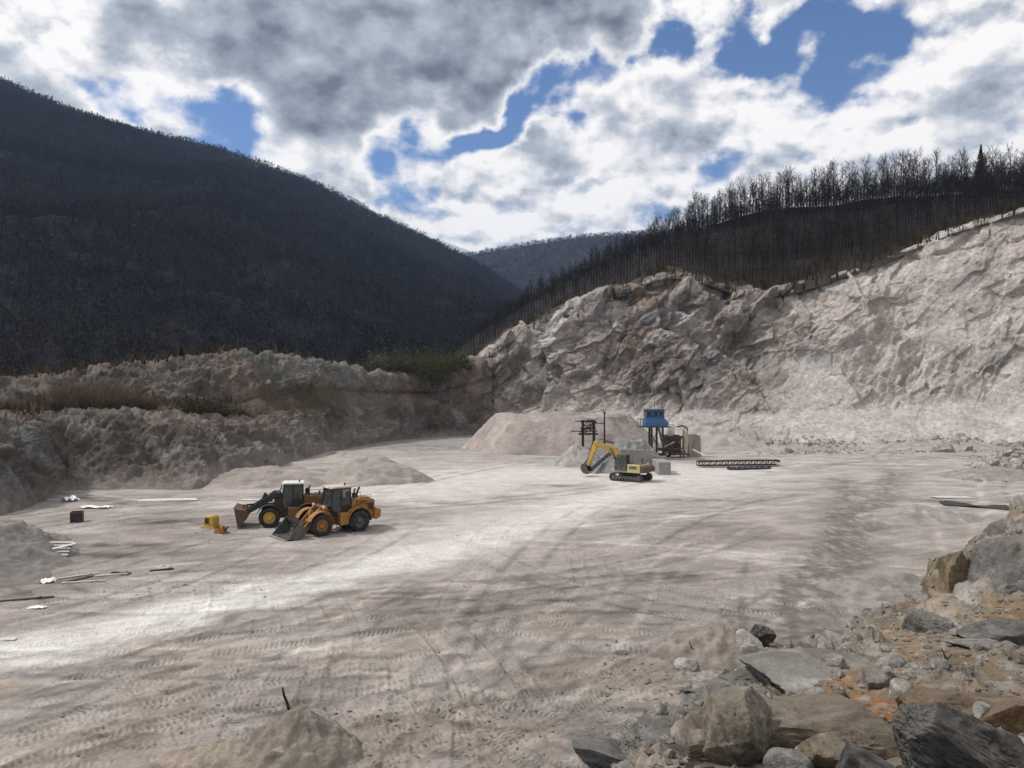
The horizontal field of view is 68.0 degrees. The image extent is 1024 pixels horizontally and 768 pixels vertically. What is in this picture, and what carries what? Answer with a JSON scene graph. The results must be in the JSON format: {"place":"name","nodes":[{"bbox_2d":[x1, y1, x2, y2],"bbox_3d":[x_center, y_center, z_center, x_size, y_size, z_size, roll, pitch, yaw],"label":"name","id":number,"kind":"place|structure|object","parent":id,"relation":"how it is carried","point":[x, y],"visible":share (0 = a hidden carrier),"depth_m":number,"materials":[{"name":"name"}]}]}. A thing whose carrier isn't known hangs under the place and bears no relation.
{"place":"outdoors","nodes":[
{"label":"outdoors","id":0,"kind":"place"},
{"bbox_2d":[0,347,492,515],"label":"earth bank","id":1,"kind":"structure","parent":0,"point":[300,407],"depth_m":110.62,"materials":[{"name":"stone"}]},
{"bbox_2d":[0,392,35,410],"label":"dry shrub","id":2,"kind":"object","parent":1,"relation":"on","point":[2,405],"visible":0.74,"depth_m":96.16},
{"bbox_2d":[32,377,89,411],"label":"dry shrub","id":3,"kind":"object","parent":1,"relation":"on","point":[49,400],"visible":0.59,"depth_m":99.69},
{"bbox_2d":[42,369,89,397],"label":"dry shrub","id":4,"kind":"object","parent":1,"relation":"on","point":[67,385],"visible":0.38,"depth_m":104.89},
{"bbox_2d":[48,375,110,409],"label":"dry shrub","id":5,"kind":"object","parent":1,"relation":"on","point":[78,398],"visible":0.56,"depth_m":99.70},
{"bbox_2d":[64,368,126,408],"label":"dry shrub","id":6,"kind":"object","parent":1,"relation":"on","point":[94,392],"visible":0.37,"depth_m":101.53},
{"bbox_2d":[86,370,127,395],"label":"dry shrub","id":7,"kind":"object","parent":1,"relation":"on","point":[106,379],"visible":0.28,"depth_m":106.09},
{"bbox_2d":[80,381,149,409],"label":"dry shrub","id":8,"kind":"object","parent":1,"relation":"on","point":[104,405],"visible":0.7,"depth_m":100.70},
{"bbox_2d":[108,379,154,407],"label":"dry shrub","id":9,"kind":"object","parent":1,"relation":"on","point":[137,395],"visible":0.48,"depth_m":103.30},
{"bbox_2d":[130,392,163,409],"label":"dry shrub","id":10,"kind":"object","parent":1,"relation":"on","point":[143,404],"visible":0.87,"depth_m":103.14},
{"bbox_2d":[165,392,226,414],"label":"dry shrub","id":11,"kind":"object","parent":1,"relation":"on","point":[193,406],"visible":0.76,"depth_m":103.61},
{"bbox_2d":[200,398,237,417],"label":"dry shrub","id":12,"kind":"object","parent":1,"relation":"on","point":[224,411],"visible":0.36,"depth_m":106.80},
{"bbox_2d":[0,339,456,415],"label":"undergrowth","id":13,"kind":"object","parent":1,"relation":"on","point":[192,351],"visible":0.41,"depth_m":118.16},
{"bbox_2d":[222,398,250,415],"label":"dry shrub","id":14,"kind":"object","parent":1,"relation":"on","point":[244,411],"visible":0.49,"depth_m":112.14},
{"bbox_2d":[360,343,401,372],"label":"bush","id":15,"kind":"object","parent":1,"relation":"on","point":[385,362],"visible":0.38,"depth_m":157.01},
{"bbox_2d":[373,342,423,376],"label":"bush","id":16,"kind":"object","parent":1,"relation":"on","point":[402,364],"visible":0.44,"depth_m":158.61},
{"bbox_2d":[393,340,450,395],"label":"bush","id":17,"kind":"object","parent":1,"relation":"on","point":[418,366],"visible":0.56,"depth_m":159.95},
{"bbox_2d":[413,342,466,392],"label":"bush","id":18,"kind":"object","parent":1,"relation":"on","point":[444,371],"visible":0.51,"depth_m":163.57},
{"bbox_2d":[428,349,471,383],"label":"bush","id":19,"kind":"object","parent":1,"relation":"on","point":[455,363],"visible":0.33,"depth_m":168.66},
{"bbox_2d":[449,349,476,375],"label":"bush","id":20,"kind":"object","parent":1,"relation":"on","point":[462,359],"visible":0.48,"depth_m":171.69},
{"bbox_2d":[0,103,507,374],"bbox_3d":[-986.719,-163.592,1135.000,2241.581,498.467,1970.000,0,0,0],"label":"mountain","id":21,"kind":"structure","parent":0,"point":[50,357],"depth_m":371.30,"materials":[{"name":"green plant"}]},
{"bbox_2d":[0,76,531,375],"bbox_3d":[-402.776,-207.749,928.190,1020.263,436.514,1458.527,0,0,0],"label":"mountain forest","id":22,"kind":"object","parent":21,"relation":"on","point":[23,104],"visible":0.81,"depth_m":483.68,"materials":[{"name":"plant"}]},
{"bbox_2d":[414,235,474,255],"bbox_3d":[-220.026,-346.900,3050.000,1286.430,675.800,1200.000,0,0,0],"label":"mountain","id":23,"kind":"structure","parent":0,"point":[459,248],"depth_m":3359.59,"materials":[{"name":"plant"}]},
{"bbox_2d":[0,435,1023,767],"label":"quarry floor","id":24,"kind":"structure","parent":0,"point":[474,585],"depth_m":39.29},
{"bbox_2d":[0,595,53,601],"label":"board","id":25,"kind":"object","parent":24,"relation":"on","point":[39,597],"visible":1,"depth_m":38.51,"materials":[{"name":"wood"}]},
{"bbox_2d":[0,519,79,585],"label":"spoil heap","id":26,"kind":"object","parent":24,"relation":"on","point":[28,553],"visible":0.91,"depth_m":45.63,"materials":[{"name":"gravel"}]},
{"bbox_2d":[49,541,75,556],"bbox_3d":[-29.166,10.526,48.509,2.164,0.355,1.628,4,21,-18],"label":"broken pallet","id":27,"kind":"object","parent":26,"relation":"on","point":[70,545],"visible":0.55,"depth_m":48.76,"materials":[{"name":"paint"}]},
{"bbox_2d":[69,510,84,522],"bbox_3d":[-34.674,10.570,60.500,0.910,0.805,0.910,0,0,-20],"label":"steel bin","id":28,"kind":"object","parent":24,"relation":"on","point":[76,516],"visible":1,"depth_m":60.14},
{"bbox_2d":[133,498,198,501],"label":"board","id":29,"kind":"object","parent":24,"relation":"on","point":[167,499],"visible":1,"depth_m":71.99,"materials":[{"name":"paint"}]},
{"bbox_2d":[158,739,251,767],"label":"dirt heap","id":30,"kind":"object","parent":24,"relation":"on","point":[225,753],"visible":0.8,"depth_m":21.95,"materials":[{"name":"soil"}]},
{"bbox_2d":[201,515,220,528],"bbox_3d":[-23.164,10.557,58.397,1.150,0.919,0.950,0,0,14],"label":"engine cover","id":31,"kind":"object","parent":24,"relation":"on","point":[211,521],"visible":0.97,"depth_m":58.03,"materials":[{"name":"yellow metal"}]},
{"bbox_2d":[201,465,330,489],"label":"gravel heap","id":32,"kind":"object","parent":24,"relation":"on","point":[263,477],"visible":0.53,"depth_m":83.31,"materials":[{"name":"gravel"}]},
{"bbox_2d":[233,479,322,528],"bbox_3d":[-17.870,9.358,59.695,7.406,3.715,2.744,0,0,-14],"label":"wheel loader","id":33,"kind":"object","parent":24,"relation":"on","point":[292,499],"visible":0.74,"depth_m":59.01,"materials":[{"name":"brown paint"}]},
{"bbox_2d":[240,705,364,767],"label":"dirt heap","id":34,"kind":"object","parent":24,"relation":"on","point":[304,736],"visible":0.93,"depth_m":22.22,"materials":[{"name":"stone"}]},
{"bbox_2d":[271,745,283,756],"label":"boulder","id":35,"kind":"object","parent":34,"relation":"on","point":[278,751],"visible":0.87,"depth_m":21.75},
{"bbox_2d":[269,483,380,540],"bbox_3d":[-13.689,9.199,56.245,7.802,3.638,2.800,0,0,-39],"label":"wheel loader","id":36,"kind":"object","parent":24,"relation":"on","point":[340,506],"visible":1,"depth_m":55.93,"materials":[{"name":"orange paint"}]},
{"bbox_2d":[319,454,433,486],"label":"gravel heap","id":37,"kind":"object","parent":24,"relation":"on","point":[374,470],"visible":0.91,"depth_m":84.32,"materials":[{"name":"gravel"}]},
{"bbox_2d":[5,437,1023,767],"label":"rubble","id":38,"kind":"object","parent":24,"relation":"on","point":[821,443],"visible":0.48,"depth_m":29.09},
{"bbox_2d":[461,411,661,455],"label":"stock mound","id":39,"kind":"object","parent":24,"relation":"on","point":[538,434],"visible":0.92,"depth_m":120.77,"materials":[{"name":"gravel"}]},
{"bbox_2d":[551,443,600,466],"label":"gravel heap","id":40,"kind":"object","parent":24,"relation":"on","point":[576,455],"visible":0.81,"depth_m":101.70,"materials":[{"name":"gravel"}]},
{"bbox_2d":[571,419,603,446],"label":"screening frame","id":41,"kind":"object","parent":40,"relation":"on","point":[593,428],"visible":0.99,"depth_m":103.30,"materials":[{"name":"black metal"}]},
{"bbox_2d":[592,459,618,473],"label":"gravel heap","id":42,"kind":"object","parent":24,"relation":"on","point":[607,467],"visible":0.48,"depth_m":93.63,"materials":[{"name":"gravel"}]},
{"bbox_2d":[580,438,654,482],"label":"excavator","id":43,"kind":"object","parent":24,"relation":"on","point":[625,468],"visible":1,"depth_m":86.39,"materials":[{"name":"yellow metal"}]},
{"bbox_2d":[600,438,658,464],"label":"gravel heap","id":44,"kind":"object","parent":24,"relation":"on","point":[632,443],"visible":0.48,"depth_m":98.60,"materials":[{"name":"gravel"}]},
{"bbox_2d":[609,449,670,474],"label":"retaining wall","id":45,"kind":"structure","parent":24,"relation":"on","point":[662,465],"depth_m":96.00,"materials":[{"name":"grey concrete"}]},
{"bbox_2d":[637,390,670,457],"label":"control cabin","id":46,"kind":"object","parent":24,"relation":"on","point":[653,418],"visible":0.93,"depth_m":110.97,"materials":[{"name":"metal"}]},
{"bbox_2d":[664,423,674,455],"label":"water tank","id":47,"kind":"object","parent":24,"relation":"on","point":[669,431],"visible":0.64,"depth_m":115.25,"materials":[{"name":"white paint"}]},
{"bbox_2d":[661,435,684,457],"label":"stone crusher","id":48,"kind":"object","parent":24,"relation":"on","point":[673,441],"visible":0.54,"depth_m":112.90,"materials":[{"name":"metal"}]},
{"bbox_2d":[687,433,701,456],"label":"concrete pillar","id":49,"kind":"structure","parent":24,"relation":"on","point":[696,442],"depth_m":114.30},
{"bbox_2d":[658,426,767,451],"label":"gravel heap","id":50,"kind":"object","parent":24,"relation":"on","point":[712,438],"visible":0.7,"depth_m":127.17,"materials":[{"name":"gravel"}]},
{"bbox_2d":[647,620,787,671],"bbox_3d":[8.780,10.454,31.132,7.406,1.556,4.468,0,0,0],"label":"dirt heap","id":51,"kind":"object","parent":24,"relation":"on","point":[714,647],"visible":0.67,"depth_m":30.27,"materials":[{"name":"stone"}]},
{"bbox_2d":[673,657,697,672],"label":"boulder","id":52,"kind":"object","parent":51,"relation":"on","point":[686,665],"visible":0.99,"depth_m":29.22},
{"bbox_2d":[736,629,763,653],"bbox_3d":[9.161,9.998,29.389,1.162,0.930,0.812,10,-3,-15],"label":"boulder","id":53,"kind":"object","parent":51,"relation":"on","point":[747,642],"visible":0.98,"depth_m":29.17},
{"bbox_2d":[750,623,775,646],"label":"boulder","id":54,"kind":"object","parent":51,"relation":"on","point":[765,635],"visible":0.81,"depth_m":29.98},
{"bbox_2d":[696,459,779,466],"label":"conveyor frame","id":55,"kind":"object","parent":24,"relation":"on","point":[734,461],"visible":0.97,"depth_m":100.88,"materials":[{"name":"black metal"}]},
{"bbox_2d":[727,465,771,469],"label":"conveyor frame","id":56,"kind":"object","parent":24,"relation":"on","point":[740,467],"visible":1,"depth_m":97.97,"materials":[{"name":"black metal"}]},
{"bbox_2d":[747,445,838,452],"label":"rubble bed","id":57,"kind":"object","parent":24,"relation":"on","point":[779,448],"visible":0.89,"depth_m":124.04,"materials":[{"name":"stone"}]},
{"bbox_2d":[578,494,1023,767],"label":"rock ledge","id":58,"kind":"object","parent":24,"relation":"on","point":[876,699],"visible":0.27,"depth_m":8.55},
{"bbox_2d":[571,734,625,767],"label":"boulder","id":59,"kind":"object","parent":58,"relation":"on","point":[593,751],"visible":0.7,"depth_m":6.39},
{"bbox_2d":[613,760,634,767],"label":"boulder","id":60,"kind":"object","parent":58,"relation":"on","point":[626,764],"visible":0.92,"depth_m":5.91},
{"bbox_2d":[619,715,682,758],"bbox_3d":[1.598,3.226,6.607,1.334,0.565,0.944,24,-5,-20],"label":"boulder","id":61,"kind":"object","parent":58,"relation":"on","point":[640,729],"visible":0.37,"depth_m":6.51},
{"bbox_2d":[643,699,668,715],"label":"boulder","id":62,"kind":"object","parent":58,"relation":"on","point":[655,708],"visible":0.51,"depth_m":7.41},
{"bbox_2d":[659,734,675,744],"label":"boulder","id":63,"kind":"object","parent":58,"relation":"on","point":[665,739],"visible":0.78,"depth_m":6.23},
{"bbox_2d":[680,682,711,702],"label":"boulder","id":64,"kind":"object","parent":58,"relation":"on","point":[702,690],"visible":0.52,"depth_m":8.07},
{"bbox_2d":[679,667,766,692],"bbox_3d":[3.209,3.465,8.585,2.909,0.698,1.265,9,-3,-20],"label":"boulder","id":65,"kind":"object","parent":58,"relation":"on","point":[746,674],"visible":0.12,"depth_m":8.15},
{"bbox_2d":[702,686,771,766],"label":"boulder","id":66,"kind":"object","parent":58,"relation":"on","point":[736,722],"visible":0.86,"depth_m":5.38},
{"bbox_2d":[763,747,813,767],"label":"boulder","id":67,"kind":"object","parent":58,"relation":"on","point":[776,757],"visible":1,"depth_m":4.67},
{"bbox_2d":[684,692,899,767],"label":"boulder","id":68,"kind":"object","parent":58,"relation":"on","point":[797,720],"visible":0.42,"depth_m":5.55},
{"bbox_2d":[578,499,1023,767],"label":"rubble","id":69,"kind":"object","parent":58,"relation":"on","point":[836,690],"visible":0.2,"depth_m":8.23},
{"bbox_2d":[737,648,881,694],"bbox_3d":[3.563,3.145,7.924,2.265,0.493,1.459,3,0,0],"label":"boulder","id":70,"kind":"object","parent":58,"relation":"on","point":[792,671],"visible":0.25,"depth_m":7.91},
{"bbox_2d":[817,637,835,649],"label":"boulder","id":71,"kind":"object","parent":70,"relation":"on","point":[824,643],"visible":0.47,"depth_m":8.53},
{"bbox_2d":[861,666,889,689],"bbox_3d":[3.524,2.889,7.352,0.251,0.282,0.301,0,0,3],"label":"boulder","id":72,"kind":"object","parent":70,"relation":"on","point":[873,678],"visible":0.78,"depth_m":7.27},
{"bbox_2d":[804,686,826,694],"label":"boulder","id":73,"kind":"object","parent":58,"relation":"on","point":[816,690],"visible":0.44,"depth_m":6.50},
{"bbox_2d":[794,731,845,767],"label":"boulder","id":74,"kind":"object","parent":58,"relation":"on","point":[823,750],"visible":0.66,"depth_m":4.81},
{"bbox_2d":[821,653,846,669],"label":"boulder","id":75,"kind":"object","parent":58,"relation":"on","point":[833,660],"visible":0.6,"depth_m":7.90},
{"bbox_2d":[830,667,842,677],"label":"boulder","id":76,"kind":"object","parent":58,"relation":"on","point":[837,672],"visible":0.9,"depth_m":7.66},
{"bbox_2d":[836,641,857,651],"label":"boulder","id":77,"kind":"object","parent":58,"relation":"on","point":[847,645],"visible":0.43,"depth_m":8.97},
{"bbox_2d":[835,740,894,767],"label":"boulder","id":78,"kind":"object","parent":58,"relation":"on","point":[853,755],"visible":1,"depth_m":4.33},
{"bbox_2d":[875,654,904,667],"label":"boulder","id":79,"kind":"object","parent":58,"relation":"on","point":[894,660],"visible":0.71,"depth_m":8.06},
{"bbox_2d":[889,678,913,699],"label":"boulder","id":80,"kind":"object","parent":58,"relation":"on","point":[898,686],"visible":0.46,"depth_m":7.00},
{"bbox_2d":[912,591,928,603],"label":"boulder","id":81,"kind":"object","parent":58,"relation":"on","point":[918,597],"visible":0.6,"depth_m":11.01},
{"bbox_2d":[902,608,957,633],"bbox_3d":[5.409,3.220,9.864,0.534,0.527,0.592,0,0,-20],"label":"boulder","id":82,"kind":"object","parent":58,"relation":"on","point":[918,621],"visible":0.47,"depth_m":9.77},
{"bbox_2d":[930,658,949,671],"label":"boulder","id":83,"kind":"object","parent":58,"relation":"on","point":[940,664],"visible":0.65,"depth_m":7.77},
{"bbox_2d":[921,550,967,592],"bbox_3d":[6.371,3.348,11.046,0.693,1.872,0.912,8,0,0],"label":"boulder","id":84,"kind":"object","parent":58,"relation":"on","point":[952,568],"visible":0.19,"depth_m":10.98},
{"bbox_2d":[892,702,1023,767],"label":"boulder","id":85,"kind":"object","parent":58,"relation":"on","point":[935,735],"visible":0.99,"depth_m":4.75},
{"bbox_2d":[895,685,1023,735],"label":"boulder","id":86,"kind":"object","parent":58,"relation":"on","point":[1005,713],"visible":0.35,"depth_m":6.01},
{"bbox_2d":[942,638,1000,648],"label":"boulder","id":87,"kind":"object","parent":58,"relation":"on","point":[965,642],"visible":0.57,"depth_m":8.96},
{"bbox_2d":[972,701,990,718],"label":"boulder","id":88,"kind":"object","parent":58,"relation":"on","point":[980,709],"visible":0.23,"depth_m":5.88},
{"bbox_2d":[970,641,993,652],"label":"boulder","id":89,"kind":"object","parent":58,"relation":"on","point":[977,646],"visible":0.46,"depth_m":8.61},
{"bbox_2d":[956,618,1023,645],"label":"boulder","id":90,"kind":"object","parent":58,"relation":"on","point":[1003,629],"visible":0.58,"depth_m":9.26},
{"bbox_2d":[974,518,1007,543],"bbox_3d":[7.832,2.701,11.666,1.275,1.228,1.125,0,0,-36],"label":"boulder","id":91,"kind":"object","parent":58,"relation":"on","point":[999,526],"visible":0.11,"depth_m":11.59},
{"bbox_2d":[964,534,1023,595],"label":"boulder","id":92,"kind":"object","parent":58,"relation":"on","point":[1000,562],"visible":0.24,"depth_m":10.58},
{"bbox_2d":[815,572,924,601],"bbox_3d":[20.638,10.662,40.697,9.602,1.169,5.360,0,0,0],"label":"gravel heap","id":93,"kind":"object","parent":24,"relation":"on","point":[896,586],"visible":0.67,"depth_m":39.84,"materials":[{"name":"gravel"}]},
{"bbox_2d":[854,504,986,525],"bbox_3d":[33.576,10.537,62.351,11.358,1.399,7.649,0,0,0],"label":"gravel heap","id":94,"kind":"object","parent":24,"relation":"on","point":[915,514],"visible":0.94,"depth_m":60.88,"materials":[{"name":"gravel"}]},
{"bbox_2d":[852,440,1015,451],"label":"rubble bed","id":95,"kind":"object","parent":24,"relation":"on","point":[926,445],"visible":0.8,"depth_m":126.46,"materials":[{"name":"stone"}]},
{"bbox_2d":[933,440,955,452],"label":"boulder","id":96,"kind":"object","parent":24,"relation":"on","point":[941,446],"visible":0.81,"depth_m":122.21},
{"bbox_2d":[939,500,1008,508],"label":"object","id":97,"kind":"object","parent":24,"relation":"on","point":[952,503],"visible":0.98,"depth_m":68.44,"materials":[{"name":"plastic"}]},
{"bbox_2d":[934,467,1023,480],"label":"rubble bed","id":98,"kind":"object","parent":24,"relation":"on","point":[1004,473],"visible":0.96,"depth_m":88.79,"materials":[{"name":"gravel"}]},
{"bbox_2d":[985,457,999,465],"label":"boulder","id":99,"kind":"object","parent":24,"relation":"on","point":[992,461],"visible":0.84,"depth_m":101.36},
{"bbox_2d":[1007,458,1022,468],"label":"boulder","id":100,"kind":"object","parent":24,"relation":"on","point":[1016,461],"visible":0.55,"depth_m":96.62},
{"bbox_2d":[0,0,1023,252],"label":"sky","id":101,"kind":"structure","parent":0,"point":[472,125],"materials":[{"name":"white"}]},
{"bbox_2d":[470,230,691,298],"bbox_3d":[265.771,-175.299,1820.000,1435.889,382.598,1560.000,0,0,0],"label":"mountain","id":102,"kind":"structure","parent":0,"point":[518,262],"depth_m":1656.80,"materials":[{"name":"green plant"}]},
{"bbox_2d":[464,226,705,296],"bbox_3d":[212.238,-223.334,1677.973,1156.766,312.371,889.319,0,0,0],"label":"mountain forest","id":103,"kind":"object","parent":102,"relation":"on","point":[579,240],"visible":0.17,"depth_m":1685.61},
{"bbox_2d":[451,189,1023,360],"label":"hill","id":104,"kind":"structure","parent":0,"point":[794,264],"depth_m":197.16,"materials":[{"name":"brown plant"}]},
{"bbox_2d":[439,159,1023,364],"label":"hillside wood","id":105,"kind":"object","parent":104,"relation":"on","point":[993,190],"visible":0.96,"depth_m":199.51,"materials":[{"name":"plant"}]},
{"bbox_2d":[450,165,1018,355],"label":"undergrowth","id":106,"kind":"object","parent":104,"relation":"on","point":[770,210],"visible":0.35,"depth_m":229.61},
{"bbox_2d":[466,196,1023,356],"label":"undergrowth","id":107,"kind":"object","parent":104,"relation":"on","point":[918,239],"visible":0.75,"depth_m":175.16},
{"bbox_2d":[779,164,796,196],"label":"bare tree","id":108,"kind":"object","parent":104,"relation":"on","point":[787,173],"visible":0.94,"depth_m":235.20,"materials":[{"name":"grey plant"}]},
{"bbox_2d":[838,159,857,195],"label":"bare tree","id":109,"kind":"object","parent":104,"relation":"on","point":[848,174],"visible":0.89,"depth_m":227.40,"materials":[{"name":"grey plant"}]},
{"bbox_2d":[856,153,875,200],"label":"bare tree","id":110,"kind":"object","parent":104,"relation":"on","point":[865,169],"visible":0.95,"depth_m":228.29,"materials":[{"name":"grey plant"}]},
{"bbox_2d":[893,148,918,180],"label":"bare tree","id":111,"kind":"object","parent":104,"relation":"on","point":[897,168],"visible":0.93,"depth_m":226.99,"materials":[{"name":"grey plant"}]},
{"bbox_2d":[908,146,930,192],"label":"bare tree","id":112,"kind":"object","parent":104,"relation":"on","point":[913,169],"visible":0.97,"depth_m":224.79,"materials":[{"name":"grey plant"}]},
{"bbox_2d":[929,147,943,176],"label":"bare tree","id":113,"kind":"object","parent":104,"relation":"on","point":[936,156],"visible":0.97,"depth_m":230.99,"materials":[{"name":"grey plant"}]},
{"bbox_2d":[985,143,1008,172],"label":"bare tree","id":114,"kind":"object","parent":104,"relation":"on","point":[994,157],"visible":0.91,"depth_m":221.01,"materials":[{"name":"grey plant"}]},
{"bbox_2d":[466,207,1023,444],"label":"quarry face","id":115,"kind":"object","parent":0,"point":[926,340],"visible":0.77,"depth_m":162.30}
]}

